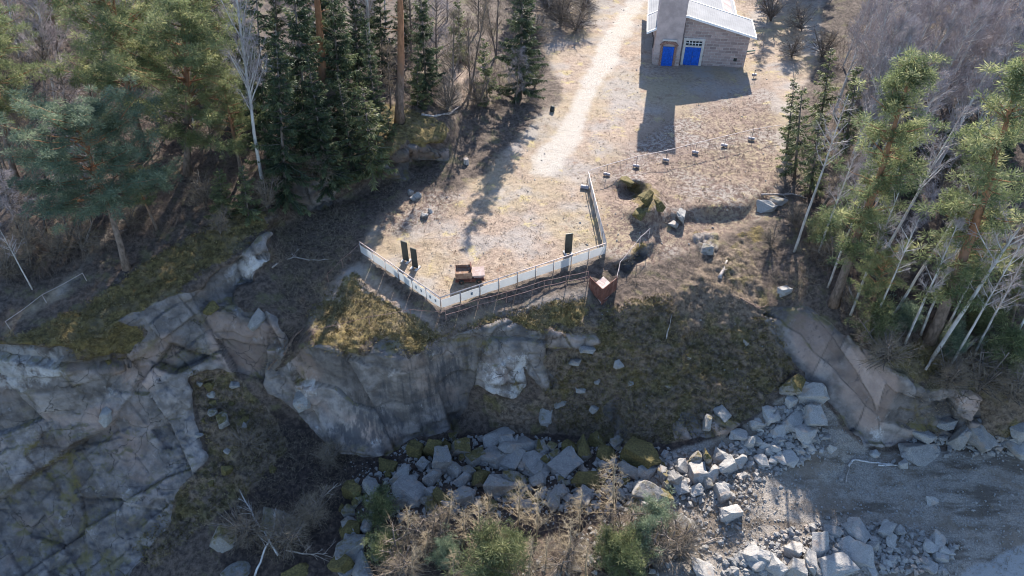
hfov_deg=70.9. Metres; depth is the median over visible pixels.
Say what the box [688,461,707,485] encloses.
boulder
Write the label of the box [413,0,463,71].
sapling
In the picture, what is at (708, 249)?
boulder
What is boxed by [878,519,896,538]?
boulder
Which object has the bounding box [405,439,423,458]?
boulder
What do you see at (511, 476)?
boulder
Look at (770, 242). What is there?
shrub
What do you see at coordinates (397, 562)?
shrub
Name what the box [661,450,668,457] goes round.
stone
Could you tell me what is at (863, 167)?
sapling
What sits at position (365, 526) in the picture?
stone
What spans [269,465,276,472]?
stone
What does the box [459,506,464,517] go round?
stone
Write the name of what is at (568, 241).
info panel
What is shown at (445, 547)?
pine tree
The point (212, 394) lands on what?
stone
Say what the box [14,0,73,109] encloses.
birch tree
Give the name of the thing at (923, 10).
birch tree
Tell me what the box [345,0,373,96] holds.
spruce tree
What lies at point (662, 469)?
boulder
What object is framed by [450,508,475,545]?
larch tree
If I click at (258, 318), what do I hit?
boulder
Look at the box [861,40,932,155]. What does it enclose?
birch tree
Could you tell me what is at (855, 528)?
boulder
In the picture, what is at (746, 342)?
boulder
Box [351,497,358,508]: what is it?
stone
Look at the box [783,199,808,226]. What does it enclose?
shrub
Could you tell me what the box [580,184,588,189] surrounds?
fence weight
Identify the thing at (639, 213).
boulder
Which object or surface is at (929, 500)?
boulder
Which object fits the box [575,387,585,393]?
boulder
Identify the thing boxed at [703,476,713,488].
boulder
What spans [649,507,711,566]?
shrub
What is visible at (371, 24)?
spruce tree
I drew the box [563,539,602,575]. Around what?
larch tree
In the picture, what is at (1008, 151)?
spruce tree
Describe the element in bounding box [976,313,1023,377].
bush
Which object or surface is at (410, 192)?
boulder
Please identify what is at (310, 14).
birch tree
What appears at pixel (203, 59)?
pine tree
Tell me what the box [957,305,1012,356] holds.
fallen log
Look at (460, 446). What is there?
boulder
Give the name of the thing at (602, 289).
rusty barrier
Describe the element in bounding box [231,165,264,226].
spruce tree
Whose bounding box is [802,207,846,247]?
bush
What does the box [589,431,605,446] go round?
boulder
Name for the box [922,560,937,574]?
boulder
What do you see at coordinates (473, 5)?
sapling
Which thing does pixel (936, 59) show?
spruce tree
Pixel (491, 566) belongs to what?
shrub
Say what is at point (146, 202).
pine tree
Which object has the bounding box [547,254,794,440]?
hillside
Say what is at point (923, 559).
stone
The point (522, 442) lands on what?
boulder
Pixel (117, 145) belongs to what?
sapling
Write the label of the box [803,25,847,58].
shrub
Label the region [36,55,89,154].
sapling
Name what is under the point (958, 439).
boulder
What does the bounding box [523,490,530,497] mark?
stone
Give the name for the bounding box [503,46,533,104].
sapling
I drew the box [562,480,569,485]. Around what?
stone
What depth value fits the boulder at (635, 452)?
48.39 m
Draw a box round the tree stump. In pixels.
[463,157,468,164]
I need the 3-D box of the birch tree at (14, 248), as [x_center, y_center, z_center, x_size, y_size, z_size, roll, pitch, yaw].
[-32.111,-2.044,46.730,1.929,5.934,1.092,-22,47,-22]
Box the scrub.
[315,93,1023,575]
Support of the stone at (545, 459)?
on the quarry floor
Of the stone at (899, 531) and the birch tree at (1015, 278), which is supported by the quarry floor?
the stone at (899, 531)
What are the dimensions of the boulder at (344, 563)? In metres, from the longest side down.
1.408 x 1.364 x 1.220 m
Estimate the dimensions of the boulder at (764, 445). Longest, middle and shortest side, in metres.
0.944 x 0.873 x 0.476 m
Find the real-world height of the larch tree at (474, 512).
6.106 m
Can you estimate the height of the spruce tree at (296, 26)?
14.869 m
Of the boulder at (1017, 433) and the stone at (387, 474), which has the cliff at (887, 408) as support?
the boulder at (1017, 433)
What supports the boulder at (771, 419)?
on the quarry floor
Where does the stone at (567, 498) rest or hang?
on the quarry floor
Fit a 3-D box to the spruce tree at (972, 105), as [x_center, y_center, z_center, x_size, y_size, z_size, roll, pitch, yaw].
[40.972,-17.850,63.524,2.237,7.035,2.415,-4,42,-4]
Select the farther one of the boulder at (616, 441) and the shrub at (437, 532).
the boulder at (616, 441)
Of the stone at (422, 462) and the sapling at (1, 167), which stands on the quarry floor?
the stone at (422, 462)
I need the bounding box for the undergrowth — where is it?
[0,0,1023,360]
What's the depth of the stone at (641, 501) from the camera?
46.30 m
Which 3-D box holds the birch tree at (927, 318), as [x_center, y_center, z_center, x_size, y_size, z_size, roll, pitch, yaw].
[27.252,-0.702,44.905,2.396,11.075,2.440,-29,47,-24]
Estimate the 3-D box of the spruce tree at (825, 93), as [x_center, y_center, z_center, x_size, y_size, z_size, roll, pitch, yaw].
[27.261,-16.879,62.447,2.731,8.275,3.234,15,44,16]
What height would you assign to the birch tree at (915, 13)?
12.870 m
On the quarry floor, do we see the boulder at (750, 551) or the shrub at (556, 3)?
the boulder at (750, 551)
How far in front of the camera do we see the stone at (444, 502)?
47.31 m
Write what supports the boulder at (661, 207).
on the ground at (488, 140)
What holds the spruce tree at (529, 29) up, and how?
on the ground at (488, 140)
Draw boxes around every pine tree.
[0,0,56,183]
[0,73,185,271]
[15,0,85,58]
[30,0,188,157]
[86,0,270,176]
[121,166,164,230]
[182,64,264,178]
[309,0,331,120]
[353,481,400,532]
[360,519,409,565]
[380,0,409,124]
[424,522,465,572]
[498,517,528,563]
[587,521,635,575]
[603,525,657,575]
[624,505,663,558]
[626,485,681,537]
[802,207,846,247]
[814,43,951,308]
[846,230,920,329]
[887,292,928,332]
[908,43,1023,346]
[925,208,1023,309]
[934,315,988,361]
[951,281,1019,341]
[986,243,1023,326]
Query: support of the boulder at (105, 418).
on the cliff at (83, 492)
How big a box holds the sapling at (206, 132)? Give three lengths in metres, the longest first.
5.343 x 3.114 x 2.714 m
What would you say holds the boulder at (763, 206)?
on the ground at (488, 140)
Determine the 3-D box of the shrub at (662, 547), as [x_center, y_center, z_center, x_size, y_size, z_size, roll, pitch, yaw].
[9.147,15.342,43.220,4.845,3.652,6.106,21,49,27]
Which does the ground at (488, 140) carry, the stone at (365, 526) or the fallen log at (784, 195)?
the fallen log at (784, 195)
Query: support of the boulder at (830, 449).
on the quarry floor
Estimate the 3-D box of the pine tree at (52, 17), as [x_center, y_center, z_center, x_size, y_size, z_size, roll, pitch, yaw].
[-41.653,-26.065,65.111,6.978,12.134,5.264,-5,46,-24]
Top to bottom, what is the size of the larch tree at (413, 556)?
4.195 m
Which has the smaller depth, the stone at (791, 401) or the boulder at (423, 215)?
the stone at (791, 401)
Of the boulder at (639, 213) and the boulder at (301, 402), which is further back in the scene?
the boulder at (639, 213)
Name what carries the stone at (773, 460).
on the quarry floor
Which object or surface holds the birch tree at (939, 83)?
on the ground at (488, 140)
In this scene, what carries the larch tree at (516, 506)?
on the quarry floor
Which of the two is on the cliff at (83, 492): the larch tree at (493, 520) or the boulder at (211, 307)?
the boulder at (211, 307)
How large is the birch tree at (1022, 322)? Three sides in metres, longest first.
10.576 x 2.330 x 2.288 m
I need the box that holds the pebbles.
[350,9,1023,575]
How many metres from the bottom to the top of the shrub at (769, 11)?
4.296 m
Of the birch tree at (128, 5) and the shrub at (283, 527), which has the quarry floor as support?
the shrub at (283, 527)
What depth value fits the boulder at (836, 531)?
44.71 m
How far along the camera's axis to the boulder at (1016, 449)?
48.17 m
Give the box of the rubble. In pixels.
[354,395,1008,575]
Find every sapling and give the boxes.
[0,53,35,154]
[0,131,12,169]
[0,145,21,195]
[0,169,35,228]
[0,211,38,267]
[3,4,46,96]
[3,33,62,146]
[4,111,45,179]
[13,164,58,231]
[31,168,70,197]
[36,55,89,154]
[46,188,87,239]
[59,126,94,182]
[69,52,116,125]
[102,167,126,203]
[109,130,135,174]
[147,66,184,126]
[192,100,223,153]
[374,43,396,108]
[391,0,423,60]
[406,0,430,31]
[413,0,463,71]
[436,8,469,94]
[440,0,459,20]
[457,0,495,91]
[465,0,490,29]
[482,0,504,56]
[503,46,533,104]
[505,0,520,17]
[817,143,864,215]
[826,147,880,225]
[894,180,946,239]
[917,146,967,216]
[961,157,1012,212]
[979,193,1023,260]
[997,205,1023,278]
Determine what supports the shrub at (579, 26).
on the ground at (488, 140)
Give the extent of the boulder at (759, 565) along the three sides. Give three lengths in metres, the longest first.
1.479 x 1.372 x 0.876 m
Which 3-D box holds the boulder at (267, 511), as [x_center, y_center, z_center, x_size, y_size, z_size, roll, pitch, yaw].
[-15.362,15.873,48.083,3.004,1.663,1.858,15,49,7]
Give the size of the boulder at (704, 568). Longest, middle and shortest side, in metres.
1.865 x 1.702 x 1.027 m
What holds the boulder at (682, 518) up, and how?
on the quarry floor
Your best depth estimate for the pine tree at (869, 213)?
41.71 m
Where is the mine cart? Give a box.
[455,262,484,284]
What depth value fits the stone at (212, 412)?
50.41 m
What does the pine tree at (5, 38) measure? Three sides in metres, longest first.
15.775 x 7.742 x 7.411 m
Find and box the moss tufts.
[0,211,796,568]
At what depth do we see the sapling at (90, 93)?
56.21 m
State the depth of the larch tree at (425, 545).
43.72 m
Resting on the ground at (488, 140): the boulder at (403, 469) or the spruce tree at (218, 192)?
the spruce tree at (218, 192)
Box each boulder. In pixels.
[98,406,111,427]
[203,300,218,314]
[209,523,236,552]
[220,561,250,575]
[248,308,265,331]
[259,506,301,536]
[281,562,308,575]
[293,391,310,412]
[327,554,354,573]
[333,534,365,560]
[339,520,360,538]
[341,479,361,500]
[341,504,354,517]
[351,549,373,575]
[362,478,377,495]
[379,457,397,471]
[389,463,409,483]
[391,474,425,507]
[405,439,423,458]
[407,189,413,195]
[413,192,421,198]
[421,212,428,217]
[422,439,442,456]
[422,468,441,486]
[424,486,435,495]
[432,445,451,474]
[432,486,449,508]
[447,460,461,477]
[449,437,470,456]
[452,472,471,487]
[452,485,475,505]
[464,446,485,465]
[471,469,489,486]
[480,446,505,469]
[482,426,514,447]
[483,474,517,495]
[497,436,534,453]
[498,434,514,442]
[499,448,525,470]
[502,470,525,488]
[521,450,550,478]
[528,472,545,486]
[539,408,552,426]
[547,446,583,478]
[547,487,560,511]
[549,448,559,457]
[554,401,566,408]
[555,483,567,499]
[568,358,581,365]
[570,471,600,488]
[570,484,591,507]
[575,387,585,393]
[576,434,591,460]
[579,345,595,353]
[589,405,598,413]
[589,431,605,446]
[596,444,615,461]
[610,435,623,449]
[613,359,623,368]
[617,461,639,479]
[619,176,634,186]
[619,436,661,468]
[630,497,639,508]
[631,479,663,502]
[632,207,645,220]
[637,465,657,479]
[638,189,653,206]
[655,199,665,211]
[657,464,666,479]
[666,470,683,485]
[668,220,678,228]
[672,480,689,495]
[674,458,687,474]
[676,513,696,531]
[677,208,685,223]
[688,451,702,462]
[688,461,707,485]
[689,483,703,496]
[690,556,713,575]
[701,243,714,254]
[702,414,711,430]
[702,448,711,465]
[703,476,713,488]
[708,464,719,482]
[712,447,728,462]
[713,404,731,422]
[713,481,730,503]
[718,454,737,474]
[719,504,743,522]
[729,428,747,440]
[734,454,747,468]
[741,541,758,560]
[743,339,749,345]
[744,436,755,448]
[748,554,769,571]
[749,420,765,430]
[753,453,768,466]
[756,199,777,212]
[757,549,770,561]
[759,442,770,448]
[762,406,776,425]
[763,410,780,423]
[765,552,788,575]
[769,196,787,205]
[769,442,781,452]
[770,424,786,438]
[773,449,798,467]
[777,285,792,296]
[779,373,805,395]
[781,410,803,432]
[784,540,802,558]
[785,557,807,575]
[795,423,817,447]
[796,381,829,404]
[802,442,812,447]
[803,404,827,426]
[803,548,817,575]
[812,531,829,557]
[817,552,859,575]
[823,524,843,537]
[826,445,836,453]
[839,535,874,567]
[840,516,870,543]
[866,541,878,550]
[869,449,879,457]
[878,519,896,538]
[886,532,896,550]
[897,458,907,468]
[898,442,940,466]
[912,431,937,443]
[922,539,938,552]
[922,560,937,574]
[925,496,938,505]
[929,529,945,548]
[934,551,948,562]
[937,417,957,430]
[946,424,971,450]
[968,418,998,452]
[1004,436,1023,460]
[1009,422,1023,444]
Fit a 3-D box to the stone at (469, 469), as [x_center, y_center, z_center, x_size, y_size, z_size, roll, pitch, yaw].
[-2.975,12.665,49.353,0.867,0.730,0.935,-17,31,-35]
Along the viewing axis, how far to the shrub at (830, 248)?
51.78 m
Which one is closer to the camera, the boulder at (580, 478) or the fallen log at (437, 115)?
the boulder at (580, 478)
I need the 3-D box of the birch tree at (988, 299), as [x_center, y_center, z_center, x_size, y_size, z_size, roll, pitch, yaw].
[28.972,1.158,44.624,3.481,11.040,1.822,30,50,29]
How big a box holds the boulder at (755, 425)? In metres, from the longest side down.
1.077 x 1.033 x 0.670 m
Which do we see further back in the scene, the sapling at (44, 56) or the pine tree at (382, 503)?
the sapling at (44, 56)
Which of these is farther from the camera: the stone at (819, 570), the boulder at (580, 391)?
the boulder at (580, 391)
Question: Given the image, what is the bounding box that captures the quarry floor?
[136,361,1023,575]
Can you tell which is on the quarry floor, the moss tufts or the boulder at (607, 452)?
the boulder at (607, 452)
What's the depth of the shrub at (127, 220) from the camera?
51.70 m
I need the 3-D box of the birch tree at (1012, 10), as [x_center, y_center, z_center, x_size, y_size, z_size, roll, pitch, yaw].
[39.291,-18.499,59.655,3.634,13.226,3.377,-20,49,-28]
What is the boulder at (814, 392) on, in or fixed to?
on the quarry floor
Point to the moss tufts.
(426, 339)
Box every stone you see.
[195,432,203,437]
[203,382,213,391]
[207,391,214,397]
[207,408,217,416]
[208,400,215,405]
[208,480,214,486]
[216,411,229,428]
[221,465,233,475]
[223,448,230,453]
[229,381,239,388]
[237,415,249,427]
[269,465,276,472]
[338,569,352,575]
[341,516,355,527]
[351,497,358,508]
[355,496,361,503]
[360,519,372,533]
[384,471,391,477]
[391,497,408,509]
[415,456,429,470]
[419,494,432,504]
[425,500,436,511]
[427,509,446,523]
[441,500,455,507]
[442,438,450,449]
[452,506,458,514]
[458,453,464,460]
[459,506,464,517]
[461,464,475,476]
[485,499,497,512]
[504,489,517,501]
[517,461,523,472]
[517,499,531,508]
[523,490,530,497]
[534,438,548,453]
[534,461,543,471]
[535,439,542,452]
[540,454,550,463]
[546,441,557,451]
[557,475,564,483]
[561,439,576,453]
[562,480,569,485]
[562,492,572,503]
[598,460,609,467]
[616,488,626,499]
[622,478,629,484]
[624,493,631,499]
[637,499,645,507]
[657,468,667,482]
[660,488,673,506]
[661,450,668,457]
[662,480,670,489]
[690,496,696,502]
[753,435,762,445]
[762,405,775,412]
[765,447,774,455]
[768,455,777,464]
[775,436,785,443]
[785,395,797,408]
[785,442,794,448]
[793,536,799,541]
[807,444,815,451]
[816,567,821,575]
[819,447,823,453]
[822,434,831,439]
[867,566,877,575]
[869,536,878,541]
[882,559,892,566]
[889,555,896,562]
[894,525,903,534]
[919,556,927,563]
[939,546,955,554]
[996,444,1003,451]
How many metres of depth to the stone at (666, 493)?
46.49 m
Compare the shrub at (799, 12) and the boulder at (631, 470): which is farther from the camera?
the shrub at (799, 12)
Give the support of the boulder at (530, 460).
on the quarry floor
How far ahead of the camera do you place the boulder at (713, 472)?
47.36 m
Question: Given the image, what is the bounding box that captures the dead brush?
[225,202,825,570]
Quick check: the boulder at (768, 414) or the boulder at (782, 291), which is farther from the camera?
the boulder at (782, 291)
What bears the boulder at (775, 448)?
on the quarry floor
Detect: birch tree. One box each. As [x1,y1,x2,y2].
[0,222,32,289]
[1,0,26,54]
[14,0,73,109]
[72,0,109,99]
[115,0,143,53]
[177,49,197,129]
[211,0,260,41]
[216,0,272,192]
[262,0,286,32]
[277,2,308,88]
[301,0,315,30]
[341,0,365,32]
[357,0,377,76]
[793,95,856,252]
[818,128,866,252]
[827,156,884,287]
[834,0,881,112]
[842,0,872,67]
[842,10,882,137]
[844,0,929,153]
[846,12,927,172]
[849,171,908,314]
[856,0,904,92]
[856,34,916,176]
[860,172,892,240]
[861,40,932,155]
[872,0,924,116]
[872,211,926,324]
[881,0,972,152]
[882,0,956,120]
[885,104,981,251]
[890,155,990,317]
[893,68,956,180]
[904,215,966,343]
[908,0,992,121]
[908,2,932,45]
[919,0,974,58]
[919,0,999,112]
[919,203,984,334]
[925,17,1019,168]
[929,0,1006,114]
[929,45,1006,181]
[930,201,1023,360]
[932,0,1005,66]
[940,215,1013,335]
[942,0,1023,133]
[947,1,1011,99]
[949,235,1023,366]
[952,0,1018,113]
[960,0,1014,81]
[965,1,1023,159]
[966,1,1017,91]
[973,259,1023,355]
[987,13,1023,114]
[1006,286,1023,354]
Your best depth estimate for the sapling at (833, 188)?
53.53 m
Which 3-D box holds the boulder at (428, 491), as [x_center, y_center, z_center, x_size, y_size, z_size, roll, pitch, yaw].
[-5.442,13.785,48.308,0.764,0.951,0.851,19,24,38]
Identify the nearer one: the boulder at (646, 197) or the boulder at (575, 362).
the boulder at (575, 362)
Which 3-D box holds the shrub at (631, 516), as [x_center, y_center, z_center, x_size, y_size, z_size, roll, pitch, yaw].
[6.948,14.684,43.517,5.050,4.198,4.226,-8,43,-9]
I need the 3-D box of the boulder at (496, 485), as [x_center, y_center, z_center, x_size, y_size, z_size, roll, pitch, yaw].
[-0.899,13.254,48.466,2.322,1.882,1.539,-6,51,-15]
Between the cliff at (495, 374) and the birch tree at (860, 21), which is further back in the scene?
the birch tree at (860, 21)
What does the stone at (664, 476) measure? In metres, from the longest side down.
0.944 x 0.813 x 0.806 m
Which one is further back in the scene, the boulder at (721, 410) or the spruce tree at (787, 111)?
the spruce tree at (787, 111)
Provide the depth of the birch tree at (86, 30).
57.26 m
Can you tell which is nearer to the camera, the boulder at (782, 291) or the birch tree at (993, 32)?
the boulder at (782, 291)
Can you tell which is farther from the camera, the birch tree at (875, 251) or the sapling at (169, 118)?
the sapling at (169, 118)
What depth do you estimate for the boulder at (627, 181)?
59.40 m
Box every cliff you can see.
[0,241,286,575]
[264,317,599,456]
[764,307,1023,448]
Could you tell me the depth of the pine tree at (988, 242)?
45.77 m
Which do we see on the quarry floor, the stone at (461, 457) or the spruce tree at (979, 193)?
the stone at (461, 457)
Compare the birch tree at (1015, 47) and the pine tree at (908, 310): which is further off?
the birch tree at (1015, 47)
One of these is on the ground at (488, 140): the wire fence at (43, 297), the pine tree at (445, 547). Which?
the wire fence at (43, 297)
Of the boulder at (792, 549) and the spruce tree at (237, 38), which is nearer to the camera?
the boulder at (792, 549)
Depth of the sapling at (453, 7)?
78.31 m
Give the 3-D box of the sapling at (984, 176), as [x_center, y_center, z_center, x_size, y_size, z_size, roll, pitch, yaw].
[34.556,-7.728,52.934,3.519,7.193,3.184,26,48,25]
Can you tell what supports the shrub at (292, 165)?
on the ground at (488, 140)
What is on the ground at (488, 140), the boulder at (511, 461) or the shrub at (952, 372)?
the shrub at (952, 372)
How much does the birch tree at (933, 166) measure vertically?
13.579 m
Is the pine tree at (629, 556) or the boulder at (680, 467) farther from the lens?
the boulder at (680, 467)
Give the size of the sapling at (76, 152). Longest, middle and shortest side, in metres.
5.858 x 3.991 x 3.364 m
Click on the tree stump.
(466, 161)
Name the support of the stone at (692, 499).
on the quarry floor
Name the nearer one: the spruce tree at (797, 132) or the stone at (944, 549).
the stone at (944, 549)
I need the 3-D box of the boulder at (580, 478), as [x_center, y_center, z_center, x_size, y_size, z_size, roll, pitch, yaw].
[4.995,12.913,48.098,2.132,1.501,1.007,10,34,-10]
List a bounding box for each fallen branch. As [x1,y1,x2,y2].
[236,491,277,555]
[254,508,275,575]
[267,340,289,369]
[272,249,326,267]
[283,316,303,354]
[287,541,335,561]
[699,530,743,544]
[740,289,776,310]
[847,459,893,466]
[878,464,897,465]
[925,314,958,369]
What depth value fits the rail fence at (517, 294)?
49.56 m
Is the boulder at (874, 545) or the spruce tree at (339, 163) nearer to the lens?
the boulder at (874, 545)
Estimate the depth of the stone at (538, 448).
49.98 m
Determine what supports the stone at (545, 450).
on the quarry floor
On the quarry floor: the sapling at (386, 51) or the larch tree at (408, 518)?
the larch tree at (408, 518)
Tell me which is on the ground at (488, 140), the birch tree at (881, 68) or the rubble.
the birch tree at (881, 68)
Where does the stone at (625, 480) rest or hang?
on the quarry floor
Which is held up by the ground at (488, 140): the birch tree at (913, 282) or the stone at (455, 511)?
the birch tree at (913, 282)
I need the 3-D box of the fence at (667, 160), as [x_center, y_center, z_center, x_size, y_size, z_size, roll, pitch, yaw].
[15.184,-11.956,62.739,19.361,1.386,0.683,-15,44,-16]
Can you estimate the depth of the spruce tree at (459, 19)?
69.79 m
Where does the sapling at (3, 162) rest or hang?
on the ground at (488, 140)
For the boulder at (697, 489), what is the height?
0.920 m
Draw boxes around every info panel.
[400,241,410,263]
[410,247,420,270]
[563,233,572,255]
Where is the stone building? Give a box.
[647,0,756,66]
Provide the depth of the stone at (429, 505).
47.31 m
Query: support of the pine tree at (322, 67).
on the ground at (488, 140)
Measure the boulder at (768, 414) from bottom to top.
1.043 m
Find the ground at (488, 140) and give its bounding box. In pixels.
[0,0,1023,449]
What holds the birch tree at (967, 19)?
on the ground at (488, 140)
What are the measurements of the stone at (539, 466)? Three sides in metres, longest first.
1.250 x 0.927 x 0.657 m
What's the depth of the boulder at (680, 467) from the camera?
47.93 m
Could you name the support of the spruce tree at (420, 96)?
on the ground at (488, 140)
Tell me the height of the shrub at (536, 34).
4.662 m
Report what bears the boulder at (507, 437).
on the quarry floor
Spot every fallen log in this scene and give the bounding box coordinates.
[421,106,460,116]
[718,260,727,278]
[761,186,806,198]
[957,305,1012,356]
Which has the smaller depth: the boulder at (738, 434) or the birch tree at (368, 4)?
the boulder at (738, 434)
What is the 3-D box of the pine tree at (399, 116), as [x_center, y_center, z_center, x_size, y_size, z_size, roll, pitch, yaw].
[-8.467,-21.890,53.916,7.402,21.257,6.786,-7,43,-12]
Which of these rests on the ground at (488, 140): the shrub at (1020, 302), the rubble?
the shrub at (1020, 302)
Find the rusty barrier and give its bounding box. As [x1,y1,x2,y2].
[589,276,617,304]
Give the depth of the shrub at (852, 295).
49.32 m
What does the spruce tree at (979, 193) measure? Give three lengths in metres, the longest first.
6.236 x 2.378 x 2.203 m
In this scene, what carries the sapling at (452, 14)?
on the ground at (488, 140)
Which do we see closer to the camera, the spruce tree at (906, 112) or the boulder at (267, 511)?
the boulder at (267, 511)
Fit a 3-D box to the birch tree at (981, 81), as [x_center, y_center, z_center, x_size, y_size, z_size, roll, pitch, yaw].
[34.909,-12.828,55.182,3.850,11.774,3.319,19,46,20]
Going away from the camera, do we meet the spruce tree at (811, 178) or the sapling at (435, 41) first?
the spruce tree at (811, 178)
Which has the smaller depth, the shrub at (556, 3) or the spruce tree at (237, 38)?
the spruce tree at (237, 38)
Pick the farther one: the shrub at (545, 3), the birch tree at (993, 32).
the shrub at (545, 3)
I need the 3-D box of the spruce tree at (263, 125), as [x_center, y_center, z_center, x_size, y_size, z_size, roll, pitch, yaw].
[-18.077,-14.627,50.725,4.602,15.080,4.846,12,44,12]
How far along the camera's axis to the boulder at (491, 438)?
50.76 m
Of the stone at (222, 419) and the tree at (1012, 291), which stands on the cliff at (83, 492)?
the stone at (222, 419)
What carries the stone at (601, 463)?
on the quarry floor
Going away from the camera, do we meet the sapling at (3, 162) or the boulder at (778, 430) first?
the boulder at (778, 430)
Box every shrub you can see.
[0,213,44,254]
[0,239,34,280]
[23,220,83,262]
[50,218,111,255]
[103,202,145,227]
[182,169,224,211]
[198,497,275,560]
[204,202,232,233]
[216,422,272,459]
[247,501,317,565]
[248,171,285,210]
[267,148,304,186]
[285,480,336,537]
[296,149,335,184]
[309,436,355,474]
[364,32,435,77]
[365,518,439,575]
[398,502,462,560]
[432,72,464,113]
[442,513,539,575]
[460,72,499,106]
[464,525,520,575]
[501,9,559,46]
[526,524,595,575]
[529,0,586,14]
[530,61,550,87]
[537,0,584,26]
[552,6,603,31]
[571,0,602,15]
[590,498,659,562]
[632,505,705,575]
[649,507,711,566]
[754,0,789,20]
[757,220,787,249]
[776,30,809,60]
[781,0,820,30]
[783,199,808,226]
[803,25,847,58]
[808,231,853,267]
[837,282,872,310]
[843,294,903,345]
[848,313,927,375]
[872,255,912,289]
[921,253,955,286]
[921,337,989,392]
[933,337,1023,409]
[969,350,1023,418]
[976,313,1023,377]
[991,273,1023,318]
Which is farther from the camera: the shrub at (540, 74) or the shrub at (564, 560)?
the shrub at (540, 74)
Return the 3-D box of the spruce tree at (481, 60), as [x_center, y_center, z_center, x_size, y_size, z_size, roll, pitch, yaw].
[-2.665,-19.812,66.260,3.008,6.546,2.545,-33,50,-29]
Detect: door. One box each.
[661,46,674,65]
[683,47,692,64]
[690,47,700,65]
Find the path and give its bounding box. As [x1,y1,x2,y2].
[531,0,647,178]
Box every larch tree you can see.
[389,504,424,550]
[401,542,426,575]
[410,530,435,563]
[435,489,468,535]
[439,548,467,575]
[447,499,500,563]
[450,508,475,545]
[472,509,518,542]
[473,493,502,526]
[496,478,540,536]
[515,536,550,575]
[517,482,558,546]
[535,532,565,574]
[550,513,590,571]
[559,487,602,540]
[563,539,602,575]
[577,451,637,531]
[585,513,611,546]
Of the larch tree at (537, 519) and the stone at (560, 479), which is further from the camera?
the stone at (560, 479)
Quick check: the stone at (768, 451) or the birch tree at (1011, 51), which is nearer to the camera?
the stone at (768, 451)
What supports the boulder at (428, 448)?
on the quarry floor
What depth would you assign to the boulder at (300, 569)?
45.68 m
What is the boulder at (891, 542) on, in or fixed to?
on the quarry floor
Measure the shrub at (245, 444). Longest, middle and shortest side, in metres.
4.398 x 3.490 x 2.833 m
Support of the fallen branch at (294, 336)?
on the ground at (488, 140)
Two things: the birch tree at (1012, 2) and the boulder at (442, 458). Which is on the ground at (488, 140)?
the birch tree at (1012, 2)
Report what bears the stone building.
on the ground at (488, 140)
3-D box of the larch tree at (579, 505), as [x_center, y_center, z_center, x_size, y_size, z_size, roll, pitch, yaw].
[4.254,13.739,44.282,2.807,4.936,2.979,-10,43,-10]
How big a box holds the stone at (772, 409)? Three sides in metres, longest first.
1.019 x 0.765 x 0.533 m
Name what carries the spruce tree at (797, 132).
on the ground at (488, 140)
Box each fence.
[5,273,86,327]
[312,309,444,338]
[359,171,606,308]
[445,271,588,319]
[588,125,779,178]
[617,230,649,275]
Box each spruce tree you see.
[0,12,19,93]
[25,0,67,48]
[190,23,218,107]
[203,168,238,221]
[206,0,227,46]
[215,0,254,113]
[231,0,304,179]
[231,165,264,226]
[239,23,268,129]
[251,30,319,216]
[264,0,289,77]
[276,0,342,167]
[284,0,316,61]
[299,58,360,202]
[305,0,334,76]
[314,0,356,76]
[314,0,369,143]
[327,140,351,190]
[332,73,366,176]
[343,86,397,191]
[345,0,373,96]
[348,0,382,47]
[358,13,394,134]
[369,0,396,77]
[381,106,397,142]
[388,0,417,56]
[404,58,430,109]
[406,0,445,102]
[446,1,473,62]
[473,38,500,106]
[494,0,548,103]
[775,86,816,177]
[779,78,799,153]
[797,112,829,197]
[805,48,840,135]
[827,65,864,160]
[837,69,857,129]
[866,169,894,234]
[888,100,923,171]
[900,140,930,200]
[901,56,924,119]
[924,33,951,93]
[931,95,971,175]
[952,65,984,123]
[973,151,1008,213]
[981,115,1017,187]
[1002,208,1023,245]
[1003,110,1022,168]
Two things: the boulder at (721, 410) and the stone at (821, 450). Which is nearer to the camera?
the stone at (821, 450)
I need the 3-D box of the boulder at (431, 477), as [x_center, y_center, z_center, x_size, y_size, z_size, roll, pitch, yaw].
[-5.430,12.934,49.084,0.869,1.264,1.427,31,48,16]
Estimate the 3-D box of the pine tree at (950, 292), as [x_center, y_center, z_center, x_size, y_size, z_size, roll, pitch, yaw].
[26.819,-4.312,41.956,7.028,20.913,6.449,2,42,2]
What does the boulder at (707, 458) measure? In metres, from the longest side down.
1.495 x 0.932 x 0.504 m
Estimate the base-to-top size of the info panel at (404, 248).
1.810 m
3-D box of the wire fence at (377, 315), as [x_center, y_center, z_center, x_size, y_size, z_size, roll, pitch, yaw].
[-8.890,2.379,48.550,8.905,1.851,0.679,-4,42,-5]
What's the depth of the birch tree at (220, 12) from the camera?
58.14 m
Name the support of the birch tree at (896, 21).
on the ground at (488, 140)
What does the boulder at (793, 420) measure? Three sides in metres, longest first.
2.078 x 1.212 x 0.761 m
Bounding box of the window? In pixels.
[686,41,701,45]
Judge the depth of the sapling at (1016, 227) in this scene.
47.12 m
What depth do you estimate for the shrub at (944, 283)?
50.87 m
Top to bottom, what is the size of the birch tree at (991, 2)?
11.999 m
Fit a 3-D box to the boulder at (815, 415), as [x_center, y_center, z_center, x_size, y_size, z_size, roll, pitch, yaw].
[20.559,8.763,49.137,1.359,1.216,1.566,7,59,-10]
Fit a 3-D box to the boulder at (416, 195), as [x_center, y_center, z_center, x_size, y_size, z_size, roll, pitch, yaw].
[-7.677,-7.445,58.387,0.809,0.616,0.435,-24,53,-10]
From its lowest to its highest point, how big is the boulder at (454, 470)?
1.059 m
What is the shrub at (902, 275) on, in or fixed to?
on the ground at (488, 140)

